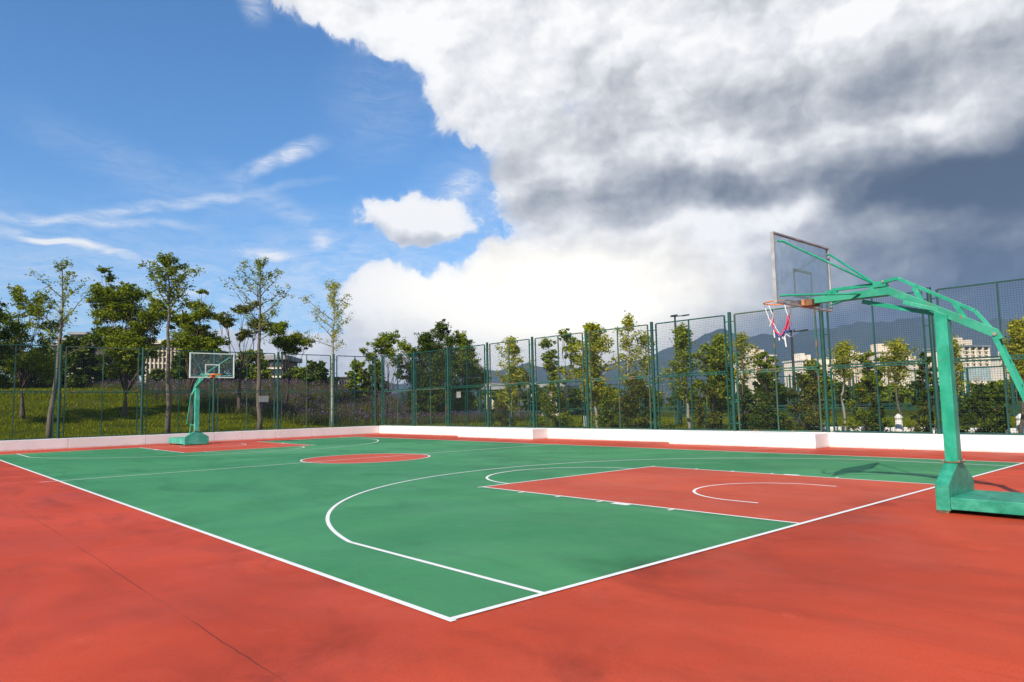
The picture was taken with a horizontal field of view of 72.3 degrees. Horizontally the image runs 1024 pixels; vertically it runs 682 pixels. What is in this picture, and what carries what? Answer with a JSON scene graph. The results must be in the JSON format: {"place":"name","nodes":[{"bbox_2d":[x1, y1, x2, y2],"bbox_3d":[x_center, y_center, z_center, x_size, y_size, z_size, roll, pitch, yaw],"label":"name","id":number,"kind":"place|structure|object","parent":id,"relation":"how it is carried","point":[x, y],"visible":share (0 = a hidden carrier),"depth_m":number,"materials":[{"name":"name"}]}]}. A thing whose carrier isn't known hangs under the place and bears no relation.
{"place":"outdoors","nodes":[
{"label":"outdoors","id":0,"kind":"place"},
{"bbox_2d":[144,340,201,381],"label":"apartment block","id":1,"kind":"structure","parent":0,"point":[162,363],"depth_m":95.24,"materials":[{"name":"beige concrete"}]},
{"bbox_2d":[85,378,542,425],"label":"meadow","id":2,"kind":"structure","parent":0,"point":[344,421],"depth_m":48.78,"materials":[{"name":"green plant"}]},
{"bbox_2d":[0,385,1020,439],"bbox_3d":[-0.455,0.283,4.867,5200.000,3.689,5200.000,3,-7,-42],"label":"ground","id":3,"kind":"structure","parent":0,"point":[123,424],"depth_m":41.88,"materials":[{"name":"green plant"}]},
{"bbox_2d":[0,298,22,389],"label":"broadleaf tree","id":4,"kind":"object","parent":3,"relation":"on","point":[7,335],"visible":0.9,"depth_m":35.79,"materials":[{"name":"green plant"}]},
{"bbox_2d":[0,339,42,389],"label":"background tree","id":5,"kind":"object","parent":3,"relation":"on","point":[33,377],"visible":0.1,"depth_m":58.44,"materials":[{"name":"green plant"}]},
{"bbox_2d":[0,285,67,418],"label":"broadleaf tree","id":6,"kind":"object","parent":3,"relation":"on","point":[31,357],"visible":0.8,"depth_m":37.93,"materials":[{"name":"green plant"}]},
{"bbox_2d":[29,346,54,387],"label":"background tree","id":7,"kind":"object","parent":3,"relation":"on","point":[35,384],"visible":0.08,"depth_m":61.67,"materials":[{"name":"green plant"}]},
{"bbox_2d":[8,257,99,437],"bbox_3d":[-20.379,0.315,31.046,3.044,8.389,3.277,-2,-5,5],"label":"young tree","id":8,"kind":"object","parent":3,"relation":"on","point":[60,330],"visible":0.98,"depth_m":31.51,"materials":[{"name":"green plant"}]},
{"bbox_2d":[44,334,105,387],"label":"background tree","id":9,"kind":"object","parent":3,"relation":"on","point":[74,361],"visible":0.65,"depth_m":59.79,"materials":[{"name":"green plant"}]},
{"bbox_2d":[51,332,105,387],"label":"pavilion","id":10,"kind":"structure","parent":3,"relation":"on","point":[75,334],"depth_m":90.62,"materials":[{"name":"grey concrete"}]},
{"bbox_2d":[71,326,119,387],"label":"background tree","id":11,"kind":"object","parent":3,"relation":"on","point":[92,357],"visible":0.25,"depth_m":61.16,"materials":[{"name":"green plant"}]},
{"bbox_2d":[84,265,178,415],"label":"broadleaf tree","id":12,"kind":"object","parent":3,"relation":"on","point":[110,300],"visible":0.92,"depth_m":41.19,"materials":[{"name":"green plant"}]},
{"bbox_2d":[145,368,170,383],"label":"background tree","id":13,"kind":"object","parent":3,"relation":"on","point":[157,373],"visible":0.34,"depth_m":71.77,"materials":[{"name":"green plant"}]},
{"bbox_2d":[137,250,205,432],"bbox_3d":[-17.319,0.146,35.455,3.191,9.368,3.002,3,-7,-42],"label":"young tree","id":14,"kind":"object","parent":3,"relation":"on","point":[166,262],"visible":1,"depth_m":35.45,"materials":[{"name":"green plant"}]},
{"bbox_2d":[162,352,204,383],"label":"background tree","id":15,"kind":"object","parent":3,"relation":"on","point":[174,375],"visible":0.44,"depth_m":59.69,"materials":[{"name":"green plant"}]},
{"bbox_2d":[0,426,378,451],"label":"wall","id":16,"kind":"structure","parent":3,"relation":"on","point":[42,444],"depth_m":31.80,"materials":[{"name":"white paint"}]},
{"bbox_2d":[0,344,376,440],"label":"wire fence","id":17,"kind":"object","parent":16,"relation":"on","point":[142,397],"visible":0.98,"depth_m":32.55,"materials":[{"name":"green metal"}]},
{"bbox_2d":[160,289,231,422],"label":"broadleaf tree","id":18,"kind":"object","parent":3,"relation":"on","point":[201,339],"visible":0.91,"depth_m":40.79,"materials":[{"name":"green plant"}]},
{"bbox_2d":[192,348,220,385],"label":"background tree","id":19,"kind":"object","parent":3,"relation":"on","point":[201,366],"visible":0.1,"depth_m":61.39,"materials":[{"name":"green plant"}]},
{"bbox_2d":[207,350,245,383],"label":"background tree","id":20,"kind":"object","parent":3,"relation":"on","point":[224,367],"visible":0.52,"depth_m":59.67,"materials":[{"name":"green plant"}]},
{"bbox_2d":[213,301,272,412],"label":"broadleaf tree","id":21,"kind":"object","parent":3,"relation":"on","point":[225,321],"visible":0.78,"depth_m":45.80,"materials":[{"name":"green plant"}]},
{"bbox_2d":[237,348,273,382],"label":"background tree","id":22,"kind":"object","parent":3,"relation":"on","point":[252,373],"visible":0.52,"depth_m":61.64,"materials":[{"name":"green plant"}]},
{"bbox_2d":[219,256,296,429],"bbox_3d":[-14.022,0.168,38.566,4.116,9.784,3.206,1,-6,-20],"label":"young tree","id":23,"kind":"object","parent":3,"relation":"on","point":[260,264],"visible":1,"depth_m":38.58,"materials":[{"name":"green plant"}]},
{"bbox_2d":[262,355,301,381],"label":"office building","id":24,"kind":"structure","parent":3,"relation":"on","point":[271,361],"depth_m":85.38,"materials":[{"name":"grey concrete"}]},
{"bbox_2d":[266,320,315,404],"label":"broadleaf tree","id":25,"kind":"object","parent":3,"relation":"on","point":[288,344],"visible":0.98,"depth_m":48.84,"materials":[{"name":"green plant"}]},
{"bbox_2d":[279,366,305,383],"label":"background tree","id":26,"kind":"object","parent":3,"relation":"on","point":[296,373],"visible":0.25,"depth_m":65.45,"materials":[{"name":"green plant"}]},
{"bbox_2d":[299,360,329,387],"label":"background tree","id":27,"kind":"object","parent":3,"relation":"on","point":[315,375],"visible":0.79,"depth_m":59.74,"materials":[{"name":"green plant"}]},
{"bbox_2d":[293,279,353,426],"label":"young tree","id":28,"kind":"object","parent":3,"relation":"on","point":[332,301],"visible":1,"depth_m":41.49,"materials":[{"name":"green plant"}]},
{"bbox_2d":[335,377,352,385],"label":"pavilion","id":29,"kind":"structure","parent":3,"relation":"on","point":[341,380],"depth_m":62.10,"materials":[{"name":"grey concrete"}]},
{"bbox_2d":[344,359,370,396],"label":"background tree","id":30,"kind":"object","parent":3,"relation":"on","point":[360,376],"visible":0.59,"depth_m":55.77,"materials":[{"name":"green plant"}]},
{"bbox_2d":[363,364,386,392],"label":"background tree","id":31,"kind":"object","parent":3,"relation":"on","point":[378,388],"visible":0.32,"depth_m":61.68,"materials":[{"name":"green plant"}]},
{"bbox_2d":[352,330,417,412],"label":"broadleaf tree","id":32,"kind":"object","parent":3,"relation":"on","point":[385,338],"visible":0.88,"depth_m":47.28,"materials":[{"name":"green plant"}]},
{"bbox_2d":[399,319,463,419],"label":"broadleaf tree","id":33,"kind":"object","parent":3,"relation":"on","point":[426,341],"visible":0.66,"depth_m":47.37,"materials":[{"name":"green plant"}]},
{"bbox_2d":[449,330,489,415],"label":"broadleaf tree","id":34,"kind":"object","parent":3,"relation":"on","point":[466,342],"visible":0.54,"depth_m":51.34,"materials":[{"name":"green plant"}]},
{"bbox_2d":[486,400,515,425],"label":"shrub","id":35,"kind":"object","parent":3,"relation":"on","point":[499,406],"visible":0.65,"depth_m":34.99,"materials":[{"name":"green plant"}]},
{"bbox_2d":[481,383,521,414],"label":"building","id":36,"kind":"structure","parent":3,"relation":"on","point":[496,387],"depth_m":59.64,"materials":[{"name":"grey concrete"}]},
{"bbox_2d":[489,388,521,410],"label":"background tree","id":37,"kind":"object","parent":3,"relation":"on","point":[493,394],"visible":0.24,"depth_m":59.49,"materials":[{"name":"green plant"}]},
{"bbox_2d":[492,336,534,425],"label":"young tree","id":38,"kind":"object","parent":3,"relation":"on","point":[513,359],"visible":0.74,"depth_m":35.12,"materials":[{"name":"green plant"}]},
{"bbox_2d":[510,370,531,418],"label":"broadleaf tree","id":39,"kind":"object","parent":3,"relation":"on","point":[521,386],"visible":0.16,"depth_m":48.46,"materials":[{"name":"green plant"}]},
{"bbox_2d":[518,382,544,415],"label":"background tree","id":40,"kind":"object","parent":3,"relation":"on","point":[539,404],"visible":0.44,"depth_m":69.44,"materials":[{"name":"green plant"}]},
{"bbox_2d":[532,383,574,427],"bbox_3d":[1.976,3.176,32.354,2.120,2.547,1.914,-3,-6,22],"label":"shrub","id":41,"kind":"object","parent":3,"relation":"on","point":[564,414],"visible":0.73,"depth_m":32.26,"materials":[{"name":"green plant"}]},
{"bbox_2d":[538,328,584,421],"bbox_3d":[2.740,1.966,37.212,2.839,5.271,1.628,-5,-6,35],"label":"broadleaf tree","id":42,"kind":"object","parent":3,"relation":"on","point":[548,357],"visible":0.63,"depth_m":37.27,"materials":[{"name":"green plant"}]},
{"bbox_2d":[555,385,583,414],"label":"background tree","id":43,"kind":"object","parent":3,"relation":"on","point":[574,395],"visible":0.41,"depth_m":63.16,"materials":[{"name":"green plant"}]},
{"bbox_2d":[555,322,622,427],"bbox_3d":[3.443,1.534,30.796,2.588,4.949,2.202,1,-6,-26],"label":"young tree","id":44,"kind":"object","parent":3,"relation":"on","point":[589,326],"visible":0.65,"depth_m":30.79,"materials":[{"name":"green plant"}]},
{"bbox_2d":[586,386,620,414],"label":"background tree","id":45,"kind":"object","parent":3,"relation":"on","point":[616,388],"visible":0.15,"depth_m":73.75,"materials":[{"name":"green plant"}]},
{"bbox_2d":[594,392,623,427],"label":"shrub","id":46,"kind":"object","parent":3,"relation":"on","point":[607,414],"visible":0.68,"depth_m":29.66,"materials":[{"name":"green plant"}]},
{"bbox_2d":[611,310,645,427],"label":"young tree","id":47,"kind":"object","parent":3,"relation":"on","point":[628,321],"visible":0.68,"depth_m":29.50,"materials":[{"name":"green plant"}]},
{"bbox_2d":[613,374,665,427],"bbox_3d":[4.990,2.574,28.708,2.211,2.427,2.106,3,-7,-42],"label":"shrub","id":48,"kind":"object","parent":3,"relation":"on","point":[627,409],"visible":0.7,"depth_m":28.58,"materials":[{"name":"green plant"}]},
{"bbox_2d":[621,330,671,428],"bbox_3d":[5.652,1.703,29.919,2.300,4.361,1.512,-4,-6,28],"label":"young tree","id":49,"kind":"object","parent":3,"relation":"on","point":[644,343],"visible":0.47,"depth_m":29.96,"materials":[{"name":"green plant"}]},
{"bbox_2d":[341,413,1016,433],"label":"grass","id":50,"kind":"structure","parent":3,"relation":"on","point":[576,422],"depth_m":35.91,"materials":[{"name":"green plant"}]},
{"bbox_2d":[670,314,688,422],"bbox_3d":[9.472,1.504,39.019,1.059,6.034,0.389,-2,-5,7],"label":"lamp post","id":51,"kind":"object","parent":3,"relation":"on","point":[675,316],"visible":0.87,"depth_m":39.23,"materials":[{"name":"metal"}]},
{"bbox_2d":[660,322,702,428],"bbox_3d":[6.698,1.456,27.657,1.853,4.399,1.916,3,-7,-42],"label":"young tree","id":52,"kind":"object","parent":3,"relation":"on","point":[680,364],"visible":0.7,"depth_m":27.43,"materials":[{"name":"green plant"}]},
{"bbox_2d":[666,390,699,412],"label":"background tree","id":53,"kind":"object","parent":3,"relation":"on","point":[671,399],"visible":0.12,"depth_m":75.62,"materials":[{"name":"green plant"}]},
{"bbox_2d":[380,366,1020,427],"bbox_3d":[5.122,3.457,38.225,0.120,2.320,46.620,3,-7,-42],"label":"hedge","id":54,"kind":"object","parent":3,"relation":"on","point":[677,402],"visible":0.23,"depth_m":33.36,"materials":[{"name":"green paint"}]},
{"bbox_2d":[379,426,1023,452],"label":"wall","id":55,"kind":"structure","parent":3,"relation":"on","point":[918,441],"depth_m":21.79,"materials":[{"name":"white paint"}]},
{"bbox_2d":[381,278,1023,434],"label":"wire fence","id":56,"kind":"object","parent":55,"relation":"on","point":[488,368],"visible":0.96,"depth_m":23.64,"materials":[{"name":"green metal"}]},
{"bbox_2d":[691,382,722,428],"bbox_3d":[7.072,2.482,25.620,1.210,1.952,1.201,-1,-5,3],"label":"shrub","id":57,"kind":"object","parent":3,"relation":"on","point":[712,404],"visible":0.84,"depth_m":25.55,"materials":[{"name":"green plant"}]},
{"bbox_2d":[691,332,743,428],"bbox_3d":[7.723,1.591,26.542,1.860,3.893,1.896,1,-5,-18],"label":"young tree","id":58,"kind":"object","parent":3,"relation":"on","point":[716,381],"visible":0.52,"depth_m":26.30,"materials":[{"name":"green plant"}]},
{"bbox_2d":[724,330,760,428],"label":"young tree","id":59,"kind":"object","parent":3,"relation":"on","point":[742,377],"visible":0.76,"depth_m":24.98,"materials":[{"name":"green plant"}]},
{"bbox_2d":[730,398,757,430],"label":"shrub","id":60,"kind":"object","parent":3,"relation":"on","point":[746,419],"visible":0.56,"depth_m":24.50,"materials":[{"name":"green plant"}]},
{"bbox_2d":[471,366,1020,416],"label":"hedge","id":61,"kind":"object","parent":3,"relation":"on","point":[1011,397],"visible":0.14,"depth_m":43.62,"materials":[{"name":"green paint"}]},
{"bbox_2d":[736,384,757,412],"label":"background tree","id":62,"kind":"object","parent":3,"relation":"on","point":[749,397],"visible":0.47,"depth_m":59.70,"materials":[{"name":"green plant"}]},
{"bbox_2d":[733,348,776,402],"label":"apartment tower","id":63,"kind":"structure","parent":3,"relation":"on","point":[751,386],"depth_m":262.07,"materials":[{"name":"beige concrete"}]},
{"bbox_2d":[746,372,787,429],"bbox_3d":[8.740,2.150,23.895,1.505,2.287,1.521,-4,-6,25],"label":"shrub","id":64,"kind":"object","parent":3,"relation":"on","point":[758,408],"visible":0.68,"depth_m":23.72,"materials":[{"name":"green plant"}]},
{"bbox_2d":[752,351,782,423],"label":"broadleaf tree","id":65,"kind":"object","parent":3,"relation":"on","point":[766,364],"visible":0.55,"depth_m":26.51,"materials":[{"name":"green plant"}]},
{"bbox_2d":[759,386,802,409],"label":"background tree","id":66,"kind":"object","parent":3,"relation":"on","point":[784,401],"visible":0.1,"depth_m":69.68,"materials":[{"name":"green plant"}]},
{"bbox_2d":[786,329,807,421],"bbox_3d":[13.959,1.696,33.983,1.059,4.552,0.389,-2,-5,7],"label":"lamp post","id":67,"kind":"object","parent":3,"relation":"on","point":[793,362],"visible":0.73,"depth_m":34.06,"materials":[{"name":"metal"}]},
{"bbox_2d":[782,353,816,389],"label":"apartment tower","id":68,"kind":"structure","parent":3,"relation":"on","point":[802,357],"depth_m":305.69,"materials":[{"name":"beige concrete"}]},
{"bbox_2d":[780,371,832,430],"bbox_3d":[9.655,2.095,22.970,1.625,2.259,1.550,-4,-6,31],"label":"shrub","id":69,"kind":"object","parent":3,"relation":"on","point":[803,385],"visible":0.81,"depth_m":22.84,"materials":[{"name":"green plant"}]},
{"bbox_2d":[796,357,834,416],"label":"broadleaf tree","id":70,"kind":"object","parent":3,"relation":"on","point":[812,374],"visible":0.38,"depth_m":26.08,"materials":[{"name":"green plant"}]},
{"bbox_2d":[819,359,847,399],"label":"apartment tower","id":71,"kind":"structure","parent":3,"relation":"on","point":[827,365],"depth_m":280.91,"materials":[{"name":"beige concrete"}]},
{"bbox_2d":[822,381,856,410],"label":"background tree","id":72,"kind":"object","parent":3,"relation":"on","point":[838,389],"visible":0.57,"depth_m":55.65,"materials":[{"name":"green plant"}]},
{"bbox_2d":[828,339,859,430],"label":"young tree","id":73,"kind":"object","parent":3,"relation":"on","point":[844,356],"visible":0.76,"depth_m":23.27,"materials":[{"name":"green plant"}]},
{"bbox_2d":[847,350,859,386],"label":"apartment tower","id":74,"kind":"structure","parent":3,"relation":"on","point":[852,361],"depth_m":285.96,"materials":[{"name":"beige concrete"}]},
{"bbox_2d":[842,384,888,430],"bbox_3d":[10.889,2.163,21.527,1.172,1.688,1.007,0,-5,-12],"label":"shrub","id":75,"kind":"object","parent":3,"relation":"on","point":[856,414],"visible":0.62,"depth_m":21.50,"materials":[{"name":"green plant"}]},
{"bbox_2d":[854,350,886,405],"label":"broadleaf tree","id":76,"kind":"object","parent":3,"relation":"on","point":[867,382],"visible":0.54,"depth_m":23.64,"materials":[{"name":"green plant"}]},
{"bbox_2d":[867,400,893,430],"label":"shrub","id":77,"kind":"object","parent":3,"relation":"on","point":[875,407],"visible":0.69,"depth_m":21.17,"materials":[{"name":"green plant"}]},
{"bbox_2d":[857,344,908,387],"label":"apartment tower","id":78,"kind":"structure","parent":3,"relation":"on","point":[878,351],"depth_m":271.89,"materials":[{"name":"beige concrete"}]},
{"bbox_2d":[876,382,915,408],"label":"background tree","id":79,"kind":"object","parent":3,"relation":"on","point":[900,389],"visible":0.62,"depth_m":59.44,"materials":[{"name":"green plant"}]},
{"bbox_2d":[871,337,921,415],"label":"young tree","id":80,"kind":"object","parent":3,"relation":"on","point":[903,351],"visible":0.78,"depth_m":22.12,"materials":[{"name":"green plant"}]},
{"bbox_2d":[894,414,903,431],"bbox_3d":[12.149,2.612,22.004,0.300,0.666,0.300,3,-7,-42],"label":"bollard","id":81,"kind":"object","parent":3,"relation":"on","point":[899,426],"visible":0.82,"depth_m":21.93,"materials":[{"name":"white paint"}]},
{"bbox_2d":[811,426,1016,433],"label":"planter wall","id":82,"kind":"structure","parent":3,"relation":"on","point":[1012,430],"depth_m":22.39,"materials":[{"name":"white paint"}]},
{"bbox_2d":[907,356,924,384],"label":"apartment tower","id":83,"kind":"structure","parent":3,"relation":"on","point":[912,368],"depth_m":301.69,"materials":[{"name":"beige concrete"}]},
{"bbox_2d":[906,379,932,406],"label":"background tree","id":84,"kind":"object","parent":3,"relation":"on","point":[913,388],"visible":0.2,"depth_m":65.64,"materials":[{"name":"green plant"}]},
{"bbox_2d":[907,406,935,431],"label":"shrub","id":85,"kind":"object","parent":3,"relation":"on","point":[925,423],"visible":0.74,"depth_m":20.25,"materials":[{"name":"green plant"}]},
{"bbox_2d":[912,352,940,423],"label":"broadleaf tree","id":86,"kind":"object","parent":3,"relation":"on","point":[924,393],"visible":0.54,"depth_m":23.32,"materials":[{"name":"green plant"}]},
{"bbox_2d":[937,335,969,397],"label":"young tree","id":87,"kind":"object","parent":3,"relation":"on","point":[957,364],"visible":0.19,"depth_m":20.54,"materials":[{"name":"green plant"}]},
{"bbox_2d":[923,338,992,392],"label":"apartment tower","id":88,"kind":"structure","parent":3,"relation":"on","point":[984,353],"depth_m":231.29,"materials":[{"name":"beige concrete"}]},
{"bbox_2d":[958,366,991,392],"bbox_3d":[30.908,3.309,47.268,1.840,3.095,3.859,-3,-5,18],"label":"building","id":89,"kind":"structure","parent":3,"relation":"on","point":[980,372],"depth_m":46.09,"materials":[{"name":"glass"}]},
{"bbox_2d":[957,393,1011,432],"bbox_3d":[12.811,2.102,19.337,1.492,1.333,1.376,-3,-6,21],"label":"shrub","id":90,"kind":"object","parent":3,"relation":"on","point":[978,412],"visible":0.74,"depth_m":19.18,"materials":[{"name":"green plant"}]},
{"bbox_2d":[958,380,1012,420],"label":"broadleaf tree","id":91,"kind":"object","parent":3,"relation":"on","point":[1001,401],"visible":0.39,"depth_m":27.73,"materials":[{"name":"green plant"}]},
{"bbox_2d":[992,403,1012,432],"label":"shrub","id":92,"kind":"object","parent":3,"relation":"on","point":[998,411],"visible":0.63,"depth_m":18.85,"materials":[{"name":"green plant"}]},
{"bbox_2d":[991,352,1014,380],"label":"apartment tower","id":93,"kind":"structure","parent":3,"relation":"on","point":[999,369],"depth_m":266.17,"materials":[{"name":"beige concrete"}]},
{"bbox_2d":[987,379,1018,404],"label":"background tree","id":94,"kind":"object","parent":3,"relation":"on","point":[1001,382],"visible":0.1,"depth_m":61.64,"materials":[{"name":"green plant"}]},
{"bbox_2d":[999,315,1023,432],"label":"young tree","id":95,"kind":"object","parent":3,"relation":"on","point":[1018,346],"visible":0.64,"depth_m":19.28,"materials":[{"name":"green plant"}]},
{"bbox_2d":[0,433,1023,681],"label":"court surround","id":96,"kind":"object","parent":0,"point":[916,587],"visible":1,"depth_m":4.92,"materials":[{"name":"red plastic"}]},
{"bbox_2d":[168,352,234,445],"bbox_3d":[-13.489,2.545,30.120,1.800,3.830,4.636,3,-7,-42],"label":"basketball hoop","id":97,"kind":"object","parent":96,"relation":"on","point":[196,436],"visible":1,"depth_m":30.05,"materials":[{"name":"metal"}]},
{"bbox_2d":[0,437,1019,616],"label":"playing court","id":98,"kind":"object","parent":96,"relation":"on","point":[465,520],"visible":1,"depth_m":10.25,"materials":[{"name":"green plastic"}]},
{"bbox_2d":[141,442,310,452],"bbox_3d":[-11.571,4.260,28.308,4.900,0.001,5.800,3,-7,-42],"label":"court key","id":99,"kind":"object","parent":98,"relation":"on","point":[213,447],"visible":1,"depth_m":28.01,"materials":[{"name":"red rubber"}]},
{"bbox_2d":[302,454,428,462],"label":"circle floor","id":100,"kind":"structure","parent":98,"relation":"on","point":[366,458],"depth_m":19.95,"materials":[{"name":"red rubber"}]},
{"bbox_2d":[0,437,1022,621],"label":"court lines","id":101,"kind":"object","parent":98,"relation":"on","point":[334,531],"visible":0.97,"depth_m":7.63,"materials":[{"name":"white paint"}]},
{"bbox_2d":[486,467,934,522],"bbox_3d":[3.232,2.453,11.862,4.900,0.001,5.800,3,-7,-42],"label":"court key","id":102,"kind":"object","parent":98,"relation":"on","point":[777,497],"visible":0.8,"depth_m":11.18,"materials":[{"name":"red rubber"}]},
{"bbox_2d":[763,231,1023,515],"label":"basketball hoop","id":103,"kind":"object","parent":96,"relation":"on","point":[954,487],"visible":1,"depth_m":9.02,"materials":[{"name":"teal paint"}]},
{"bbox_2d":[0,0,1023,384],"label":"sky","id":104,"kind":"structure","parent":0,"point":[496,170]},
{"bbox_2d":[373,317,1018,404],"bbox_3d":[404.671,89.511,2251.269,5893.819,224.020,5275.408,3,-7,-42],"label":"hills","id":105,"kind":"structure","parent":0,"point":[852,332],"depth_m":1844.25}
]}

